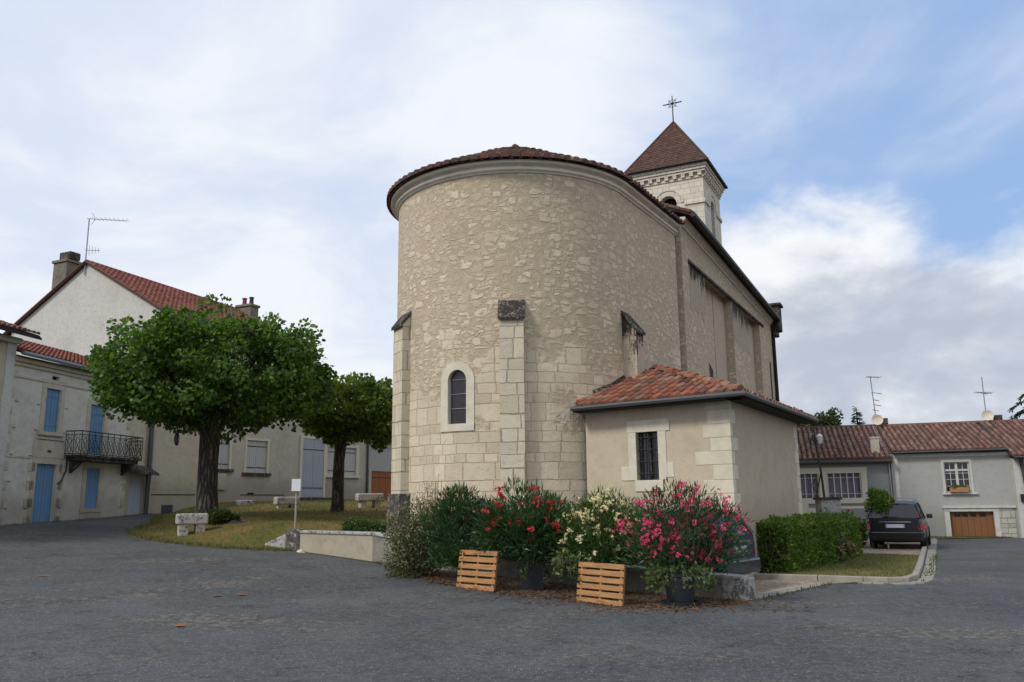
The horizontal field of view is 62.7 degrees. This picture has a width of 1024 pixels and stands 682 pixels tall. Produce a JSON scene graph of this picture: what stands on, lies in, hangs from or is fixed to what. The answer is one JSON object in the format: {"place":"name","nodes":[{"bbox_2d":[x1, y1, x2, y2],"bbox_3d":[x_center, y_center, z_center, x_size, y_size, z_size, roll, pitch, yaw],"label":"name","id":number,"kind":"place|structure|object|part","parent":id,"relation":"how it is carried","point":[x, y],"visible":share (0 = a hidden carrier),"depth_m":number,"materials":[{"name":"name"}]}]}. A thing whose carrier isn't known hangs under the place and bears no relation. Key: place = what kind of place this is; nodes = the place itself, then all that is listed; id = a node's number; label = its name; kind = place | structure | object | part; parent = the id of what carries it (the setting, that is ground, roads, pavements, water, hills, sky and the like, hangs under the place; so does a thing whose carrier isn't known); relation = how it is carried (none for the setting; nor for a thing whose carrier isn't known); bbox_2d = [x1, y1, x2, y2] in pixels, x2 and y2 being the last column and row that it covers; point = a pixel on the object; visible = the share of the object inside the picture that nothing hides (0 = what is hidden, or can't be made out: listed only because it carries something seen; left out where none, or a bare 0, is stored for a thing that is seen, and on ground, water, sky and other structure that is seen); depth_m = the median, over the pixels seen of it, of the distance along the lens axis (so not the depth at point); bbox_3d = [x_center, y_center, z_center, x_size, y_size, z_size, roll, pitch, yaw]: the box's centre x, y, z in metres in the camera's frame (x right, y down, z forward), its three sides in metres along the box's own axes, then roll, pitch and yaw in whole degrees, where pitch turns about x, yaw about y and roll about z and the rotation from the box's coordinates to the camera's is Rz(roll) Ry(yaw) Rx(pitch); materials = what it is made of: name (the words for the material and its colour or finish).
{"place":"outdoors","nodes":[
{"label":"outdoors","id":0,"kind":"place"},
{"bbox_2d":[125,498,387,550],"bbox_3d":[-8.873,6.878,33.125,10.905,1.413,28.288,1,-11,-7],"label":"lawn","id":1,"kind":"structure","parent":0,"point":[274,533],"depth_m":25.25,"materials":[{"name":"green plant"}]},
{"bbox_2d":[175,513,208,535],"bbox_3d":[-9.394,5.431,24.636,0.860,0.740,0.520,5,-12,-27],"label":"stone bench","id":2,"kind":"object","parent":1,"relation":"on","point":[198,520],"visible":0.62,"depth_m":24.45,"materials":[{"name":"grey stone"}]},
{"bbox_2d":[80,293,340,525],"bbox_3d":[-9.473,2.377,27.122,7.757,7.430,7.438,-1,-11,0],"label":"lime tree","id":3,"kind":"object","parent":1,"relation":"on","point":[212,397],"visible":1,"depth_m":25.54,"materials":[{"name":"green plant"}]},
{"bbox_2d":[206,507,239,525],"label":"shrub","id":4,"kind":"object","parent":1,"relation":"on","point":[219,516],"visible":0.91,"depth_m":25.60,"materials":[{"name":"green plant"}]},
{"bbox_2d":[228,519,245,523],"bbox_3d":[-8.254,5.645,25.565,1.585,0.468,0.915,-1,-11,0],"label":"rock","id":5,"kind":"object","parent":1,"relation":"on","point":[237,521],"visible":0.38,"depth_m":25.44,"materials":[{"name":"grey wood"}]},
{"bbox_2d":[235,500,252,504],"bbox_3d":[-11.326,7.103,35.520,0.600,0.740,0.520,10,-15,-44],"label":"stone bench","id":6,"kind":"object","parent":1,"relation":"on","point":[243,502],"visible":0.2,"depth_m":35.37,"materials":[{"name":"grey stone"}]},
{"bbox_2d":[273,497,299,507],"bbox_3d":[-9.031,6.621,33.673,0.950,0.740,0.520,6,-13,-29],"label":"stone bench","id":7,"kind":"object","parent":1,"relation":"on","point":[280,502],"visible":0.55,"depth_m":33.47,"materials":[{"name":"beige stone"}]},
{"bbox_2d":[291,479,300,528],"bbox_3d":[-5.802,4.610,22.525,0.240,1.800,0.098,-1,-11,0],"label":"notice post","id":8,"kind":"object","parent":1,"relation":"on","point":[296,485],"visible":0.78,"depth_m":22.60,"materials":[{"name":"metal"}]},
{"bbox_2d":[299,371,392,511],"bbox_3d":[-6.053,3.893,31.930,4.430,5.493,4.448,6,-13,-30],"label":"lime tree","id":9,"kind":"object","parent":1,"relation":"on","point":[362,411],"visible":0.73,"depth_m":31.15,"materials":[{"name":"green plant"}]},
{"bbox_2d":[340,516,386,531],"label":"bush","id":10,"kind":"object","parent":1,"relation":"on","point":[356,524],"visible":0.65,"depth_m":21.09,"materials":[{"name":"green plant"}]},
{"bbox_2d":[355,493,383,507],"bbox_3d":[-5.930,6.717,34.973,1.100,0.740,0.520,4,-12,-25],"label":"stone bench","id":11,"kind":"object","parent":1,"relation":"on","point":[362,499],"visible":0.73,"depth_m":34.80,"materials":[{"name":"beige stone"}]},
{"bbox_2d":[0,513,1023,681],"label":"road","id":12,"kind":"structure","parent":0,"point":[107,599],"depth_m":11.02,"materials":[{"name":"grey asphalt"}]},
{"bbox_2d":[4,512,1011,601],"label":"weeds","id":13,"kind":"object","parent":12,"relation":"on","point":[810,587],"visible":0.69,"depth_m":21.68,"materials":[{"name":"green plant"}]},
{"bbox_2d":[376,561,735,607],"bbox_3d":[-0.242,4.513,15.847,8.994,0.321,1.779,-10,-15,41],"label":"flower bed","id":14,"kind":"object","parent":12,"relation":"on","point":[536,592],"visible":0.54,"depth_m":14.93,"materials":[{"name":"soil"}]},
{"bbox_2d":[378,498,457,578],"bbox_3d":[-1.837,3.954,16.864,1.527,1.580,1.558,6,-13,-30],"label":"abelia shrub","id":15,"kind":"object","parent":14,"relation":"on","point":[413,557],"visible":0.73,"depth_m":16.70,"materials":[{"name":"green plant"}]},
{"bbox_2d":[412,474,448,567],"bbox_3d":[-1.625,3.674,17.199,1.050,1.900,0.859,-1,-11,0],"label":"feathery shrub","id":16,"kind":"object","parent":14,"relation":"on","point":[425,499],"visible":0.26,"depth_m":17.27,"materials":[{"name":"green plant"}]},
{"bbox_2d":[412,481,501,577],"bbox_3d":[-0.952,3.630,16.131,1.729,1.932,1.568,6,-13,-30],"label":"oleander","id":17,"kind":"object","parent":14,"relation":"on","point":[453,528],"visible":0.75,"depth_m":15.98,"materials":[{"name":"green plant"}]},
{"bbox_2d":[456,550,498,591],"bbox_3d":[-0.612,4.129,15.139,0.995,0.689,0.090,-11,-23,43],"label":"wooden pallet","id":18,"kind":"object","parent":14,"relation":"on","point":[477,580],"visible":0.94,"depth_m":15.08,"materials":[{"name":"brown wood"}]},
{"bbox_2d":[518,559,546,589],"bbox_3d":[0.374,4.236,15.223,0.520,0.520,0.520,-1,-11,0],"label":"plant pot","id":19,"kind":"object","parent":14,"relation":"on","point":[535,581],"visible":0.84,"depth_m":15.01,"materials":[{"name":"grey plastic"}]},
{"bbox_2d":[465,475,585,567],"bbox_3d":[0.272,3.337,15.347,2.303,1.826,1.922,-1,-11,0],"label":"oleander","id":20,"kind":"object","parent":19,"relation":"in","point":[524,529],"visible":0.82,"depth_m":14.99,"materials":[{"name":"green plant"}]},
{"bbox_2d":[517,555,550,584],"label":"trailing plant","id":21,"kind":"object","parent":19,"relation":"in","point":[525,569],"visible":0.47,"depth_m":14.92,"materials":[{"name":"green plant"}]},
{"bbox_2d":[549,550,586,583],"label":"trailing plant","id":22,"kind":"object","parent":14,"relation":"on","point":[563,558],"visible":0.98,"depth_m":13.96,"materials":[{"name":"green plant"}]},
{"bbox_2d":[548,483,652,585],"bbox_3d":[1.574,3.373,14.701,1.901,1.782,1.664,6,-13,-31],"label":"oleander","id":23,"kind":"object","parent":14,"relation":"on","point":[596,535],"visible":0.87,"depth_m":14.46,"materials":[{"name":"green plant"}]},
{"bbox_2d":[576,562,625,606],"bbox_3d":[1.436,3.892,13.486,0.090,0.631,1.030,17,-19,-37],"label":"wooden pallet","id":24,"kind":"object","parent":14,"relation":"on","point":[601,587],"visible":1,"depth_m":13.43,"materials":[{"name":"brown wood"}]},
{"bbox_2d":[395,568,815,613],"bbox_3d":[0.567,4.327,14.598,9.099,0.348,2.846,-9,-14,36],"label":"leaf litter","id":25,"kind":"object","parent":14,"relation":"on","point":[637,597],"visible":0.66,"depth_m":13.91,"materials":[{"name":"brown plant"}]},
{"bbox_2d":[660,572,700,606],"bbox_3d":[2.641,3.897,13.216,0.640,0.500,0.640,-1,-11,0],"label":"plant pot","id":26,"kind":"object","parent":14,"relation":"on","point":[681,596],"visible":0.68,"depth_m":13.02,"materials":[{"name":"grey plastic"}]},
{"bbox_2d":[640,560,721,594],"bbox_3d":[2.631,3.715,13.237,1.279,0.518,1.201,-1,-11,0],"label":"trailing plant","id":27,"kind":"object","parent":26,"relation":"in","point":[708,582],"visible":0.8,"depth_m":12.98,"materials":[{"name":"green plant"}]},
{"bbox_2d":[611,477,755,577],"bbox_3d":[2.776,3.012,13.696,2.320,1.649,1.709,-1,-11,0],"label":"oleander","id":28,"kind":"object","parent":26,"relation":"in","point":[672,546],"visible":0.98,"depth_m":13.50,"materials":[{"name":"pink plant"}]},
{"bbox_2d":[754,546,927,583],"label":"kerb","id":29,"kind":"structure","parent":12,"relation":"on","point":[917,572],"depth_m":16.87,"materials":[{"name":"concrete"}]},
{"bbox_2d":[863,538,937,584],"bbox_3d":[12.359,6.289,24.821,1.180,0.082,20.910,-7,-12,29],"label":"sett gutter","id":30,"kind":"object","parent":12,"relation":"on","point":[932,547],"visible":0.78,"depth_m":18.64,"materials":[{"name":"stone"}]},
{"bbox_2d":[931,536,994,538],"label":"verge grass","id":31,"kind":"structure","parent":12,"relation":"on","point":[966,537],"depth_m":34.30,"materials":[{"name":"green plant"}]},
{"bbox_2d":[0,0,1023,485],"label":"sky","id":32,"kind":"structure","parent":0,"point":[869,154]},
{"bbox_2d":[141,518,1018,564],"bbox_3d":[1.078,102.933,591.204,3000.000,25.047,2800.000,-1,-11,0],"label":"ground","id":33,"kind":"structure","parent":0,"point":[319,554],"depth_m":20.48,"materials":[{"name":"grey gravel"}]},
{"bbox_2d":[0,320,41,502],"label":"corner house","id":34,"kind":"structure","parent":33,"relation":"on","point":[8,346],"depth_m":28.06,"materials":[{"name":"paint"}]},
{"bbox_2d":[0,340,158,525],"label":"terraced house","id":35,"kind":"structure","parent":33,"relation":"on","point":[72,453],"depth_m":30.96,"materials":[{"name":"paint"}]},
{"bbox_2d":[31,464,44,522],"bbox_3d":[-16.715,5.394,29.536,0.040,2.140,0.488,-3,-11,10],"label":"door","id":36,"kind":"structure","parent":35,"relation":"in","point":[40,467],"depth_m":29.60,"materials":[{"name":"blue wood"}]},
{"bbox_2d":[39,464,53,521],"bbox_3d":[-16.627,5.486,30.019,0.040,2.140,0.488,-3,-11,10],"label":"door","id":37,"kind":"structure","parent":35,"relation":"in","point":[48,468],"depth_m":30.02,"materials":[{"name":"blue wood"}]},
{"bbox_2d":[127,476,134,514],"bbox_3d":[-15.830,6.576,34.816,0.040,1.900,0.448,-3,-11,10],"label":"shed door","id":38,"kind":"structure","parent":35,"relation":"in","point":[131,479],"depth_m":34.86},
{"bbox_2d":[132,477,141,514],"bbox_3d":[-15.749,6.661,35.261,0.040,1.900,0.448,-3,-11,10],"label":"shed door","id":39,"kind":"structure","parent":35,"relation":"in","point":[137,489],"depth_m":35.28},
{"bbox_2d":[3,214,321,513],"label":"gabled house","id":40,"kind":"structure","parent":33,"relation":"on","point":[76,307],"depth_m":39.95,"materials":[{"name":"white paint"}]},
{"bbox_2d":[174,434,178,445],"bbox_3d":[-14.981,4.363,37.381,0.050,0.700,0.400,-8,-13,32],"label":"oval window","id":41,"kind":"structure","parent":40,"relation":"in","point":[176,436],"depth_m":37.40,"materials":[{"name":"black glass"}]},
{"bbox_2d":[298,435,368,500],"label":"house","id":42,"kind":"structure","parent":33,"relation":"on","point":[316,458],"depth_m":44.53,"materials":[{"name":"beige paint"}]},
{"bbox_2d":[301,439,313,496],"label":"door","id":43,"kind":"structure","parent":42,"relation":"in","point":[308,444],"depth_m":43.42,"materials":[{"name":"wood"}]},
{"bbox_2d":[312,440,323,496],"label":"door","id":44,"kind":"structure","parent":42,"relation":"in","point":[318,451],"depth_m":44.03,"materials":[{"name":"wood"}]},
{"bbox_2d":[368,438,391,498],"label":"outbuilding","id":45,"kind":"structure","parent":33,"relation":"on","point":[379,476],"depth_m":48.48,"materials":[{"name":"grey paint"}]},
{"bbox_2d":[371,471,381,492],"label":"door","id":46,"kind":"structure","parent":45,"relation":"in","point":[376,477],"depth_m":48.17,"materials":[{"name":"orange wood"}]},
{"bbox_2d":[382,471,390,498],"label":"door","id":47,"kind":"structure","parent":45,"relation":"in","point":[386,476],"depth_m":48.82,"materials":[{"name":"orange wood"}]},
{"bbox_2d":[265,529,755,599],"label":"garden wall","id":48,"kind":"structure","parent":33,"relation":"on","point":[365,545],"depth_m":17.74,"materials":[{"name":"stone"}]},
{"bbox_2d":[386,96,818,576],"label":"church","id":49,"kind":"structure","parent":33,"relation":"on","point":[570,326],"depth_m":20.17,"materials":[{"name":"stone"}]},
{"bbox_2d":[440,362,473,431],"bbox_3d":[-1.228,1.312,19.733,0.895,1.625,0.308,-6,-12,26],"label":"apse window","id":50,"kind":"structure","parent":49,"relation":"in","point":[457,379],"depth_m":19.68,"materials":[{"name":"stone"}]},
{"bbox_2d":[621,418,673,491],"bbox_3d":[3.022,2.517,18.441,1.303,1.540,0.509,-7,-13,31],"label":"sacristy window","id":51,"kind":"structure","parent":49,"relation":"in","point":[654,466],"depth_m":18.37,"materials":[{"name":"stone"}]},
{"bbox_2d":[701,579,851,599],"bbox_3d":[1.776,4.903,17.968,9.567,0.344,4.332,-10,-14,40],"label":"gravel pad","id":52,"kind":"object","parent":33,"relation":"on","point":[763,585],"visible":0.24,"depth_m":16.43,"materials":[{"name":"beige gravel"}]},
{"bbox_2d":[562,508,760,574],"bbox_3d":[2.545,4.011,16.428,4.189,1.474,2.000,-9,-14,39],"label":"parked car","id":53,"kind":"object","parent":52,"relation":"on","point":[756,563],"visible":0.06,"depth_m":15.30,"materials":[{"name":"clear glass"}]},
{"bbox_3d":[2.458,3.447,15.693,2.920,0.475,0.129,-9,-14,39],"label":"side window","id":54,"kind":"part","parent":53,"relation":"part of","materials":[{"name":"black glass"}]},
{"bbox_3d":[3.948,3.354,15.368,0.245,0.365,1.494,-9,-14,39],"label":"rear window","id":55,"kind":"part","parent":53,"relation":"part of","materials":[{"name":"grey glass"}]},
{"bbox_2d":[730,583,827,601],"bbox_3d":[4.799,4.458,14.937,0.333,0.065,3.628,-10,-14,39],"label":"paving edge","id":56,"kind":"object","parent":33,"relation":"on","point":[783,590],"visible":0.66,"depth_m":14.98,"materials":[{"name":"stone"}]},
{"bbox_2d":[789,405,829,426],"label":"tree","id":57,"kind":"object","parent":33,"relation":"on","point":[821,416],"visible":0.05,"depth_m":48.87,"materials":[{"name":"green plant"}]},
{"bbox_2d":[822,407,843,425],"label":"tree","id":58,"kind":"object","parent":33,"relation":"on","point":[832,419],"visible":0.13,"depth_m":48.31,"materials":[{"name":"green plant"}]},
{"bbox_2d":[797,376,895,537],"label":"single storey house","id":59,"kind":"structure","parent":33,"relation":"on","point":[856,461],"depth_m":37.23,"materials":[{"name":"beige paint"}]},
{"bbox_2d":[800,474,819,497],"bbox_3d":[13.104,6.477,37.509,1.142,1.060,0.496,-1,-11,0],"label":"window","id":60,"kind":"structure","parent":59,"relation":"in","point":[807,491],"depth_m":37.51,"materials":[{"name":"white glass"}]},
{"bbox_2d":[826,473,861,497],"bbox_3d":[14.643,6.372,37.046,1.390,1.060,0.572,-1,-11,0],"label":"window","id":61,"kind":"structure","parent":59,"relation":"in","point":[844,485],"depth_m":37.08,"materials":[{"name":"white glass"}]},
{"bbox_2d":[851,406,864,424],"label":"conifer","id":62,"kind":"object","parent":33,"relation":"on","point":[856,417],"visible":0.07,"depth_m":47.48,"materials":[{"name":"green plant"}]},
{"bbox_2d":[863,552,918,555],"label":"lawn kerb","id":63,"kind":"structure","parent":33,"relation":"on","point":[891,553],"depth_m":23.17,"materials":[{"name":"concrete"}]},
{"bbox_2d":[876,377,1023,537],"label":"garage house","id":64,"kind":"structure","parent":33,"relation":"on","point":[933,462],"depth_m":35.80,"materials":[{"name":"white paint"}]},
{"bbox_2d":[949,484,968,491],"bbox_3d":[18.895,6.218,35.523,0.740,0.338,0.313,-2,-11,8],"label":"flower box","id":65,"kind":"object","parent":64,"relation":"on","point":[959,488],"visible":1,"depth_m":35.45,"materials":[{"name":"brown wood"}]},
{"bbox_2d":[950,511,995,536],"bbox_3d":[19.344,7.853,35.321,1.660,1.360,0.052,-4,-11,17],"label":"garage door","id":66,"kind":"structure","parent":64,"relation":"in","point":[963,523],"depth_m":35.34,"materials":[{"name":"brown wood"}]},
{"bbox_2d":[979,420,1023,537],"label":"white house","id":67,"kind":"structure","parent":33,"relation":"on","point":[1009,434],"depth_m":35.40,"materials":[{"name":"paint"}]},
{"bbox_2d":[1007,394,1023,510],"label":"conifer","id":68,"kind":"object","parent":33,"relation":"on","point":[1019,414],"visible":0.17,"depth_m":45.95,"materials":[{"name":"green plant"}]},
{"bbox_2d":[763,553,918,576],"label":"kerbed lawn","id":69,"kind":"structure","parent":0,"point":[839,574],"depth_m":18.57,"materials":[{"name":"green plant"}]},
{"bbox_2d":[755,510,863,572],"bbox_3d":[7.456,4.919,20.975,1.528,1.333,7.766,-7,-13,31],"label":"clipped hedge","id":70,"kind":"object","parent":69,"relation":"on","point":[797,542],"visible":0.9,"depth_m":18.75,"materials":[{"name":"green plant"}]},
{"bbox_2d":[834,531,858,562],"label":"hydrangea","id":71,"kind":"object","parent":69,"relation":"on","point":[843,547],"visible":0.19,"depth_m":20.71,"materials":[{"name":"green plant"}]},
{"bbox_2d":[841,509,867,545],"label":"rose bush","id":72,"kind":"object","parent":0,"point":[863,529],"visible":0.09,"depth_m":28.32,"materials":[{"name":"green plant"}]},
{"bbox_2d":[860,538,921,554],"bbox_3d":[12.021,7.139,29.317,4.231,0.022,12.560,-6,-12,26],"label":"parking pad","id":73,"kind":"object","parent":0,"point":[910,548],"visible":0.15,"depth_m":27.39,"materials":[{"name":"grey concrete"}]},
{"bbox_2d":[802,503,808,514],"bbox_3d":[9.942,6.316,28.795,0.550,1.500,0.100,-1,-11,0],"label":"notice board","id":74,"kind":"object","parent":73,"relation":"on","point":[805,507],"visible":0.06,"depth_m":28.91,"materials":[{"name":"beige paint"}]},
{"bbox_2d":[810,426,824,496],"bbox_3d":[10.993,5.144,30.033,0.563,4.252,0.330,-1,-11,0],"label":"street lamp","id":75,"kind":"object","parent":73,"relation":"on","point":[819,437],"visible":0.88,"depth_m":30.23,"materials":[{"name":"metal"}]},
{"bbox_2d":[813,497,841,514],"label":"gate pier","id":76,"kind":"structure","parent":73,"relation":"on","point":[827,504],"depth_m":28.44,"materials":[{"name":"stone"}]},
{"bbox_2d":[841,506,870,508],"bbox_3d":[12.472,6.772,30.927,2.400,1.360,0.150,-1,-11,0],"label":"garden table","id":77,"kind":"object","parent":73,"relation":"on","point":[843,507],"visible":0.1,"depth_m":30.97,"materials":[{"name":"stone"}]},
{"bbox_2d":[864,487,894,548],"bbox_3d":[12.109,5.795,27.608,0.966,2.031,1.005,4,-12,-23],"label":"young tree","id":78,"kind":"object","parent":73,"relation":"on","point":[878,499],"visible":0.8,"depth_m":27.54,"materials":[{"name":"green plant"}]},
{"bbox_2d":[867,498,932,547],"bbox_3d":[13.227,6.181,28.693,2.020,1.620,4.189,-6,-12,27],"label":"parked car","id":79,"kind":"object","parent":73,"relation":"on","point":[904,522],"visible":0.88,"depth_m":27.02,"materials":[{"name":"black metal"}]},
{"bbox_3d":[12.362,5.504,27.182,1.512,0.425,0.245,-6,-12,27],"label":"rear window","id":80,"kind":"part","parent":79,"relation":"part of","materials":[{"name":"grey glass"}]}
]}

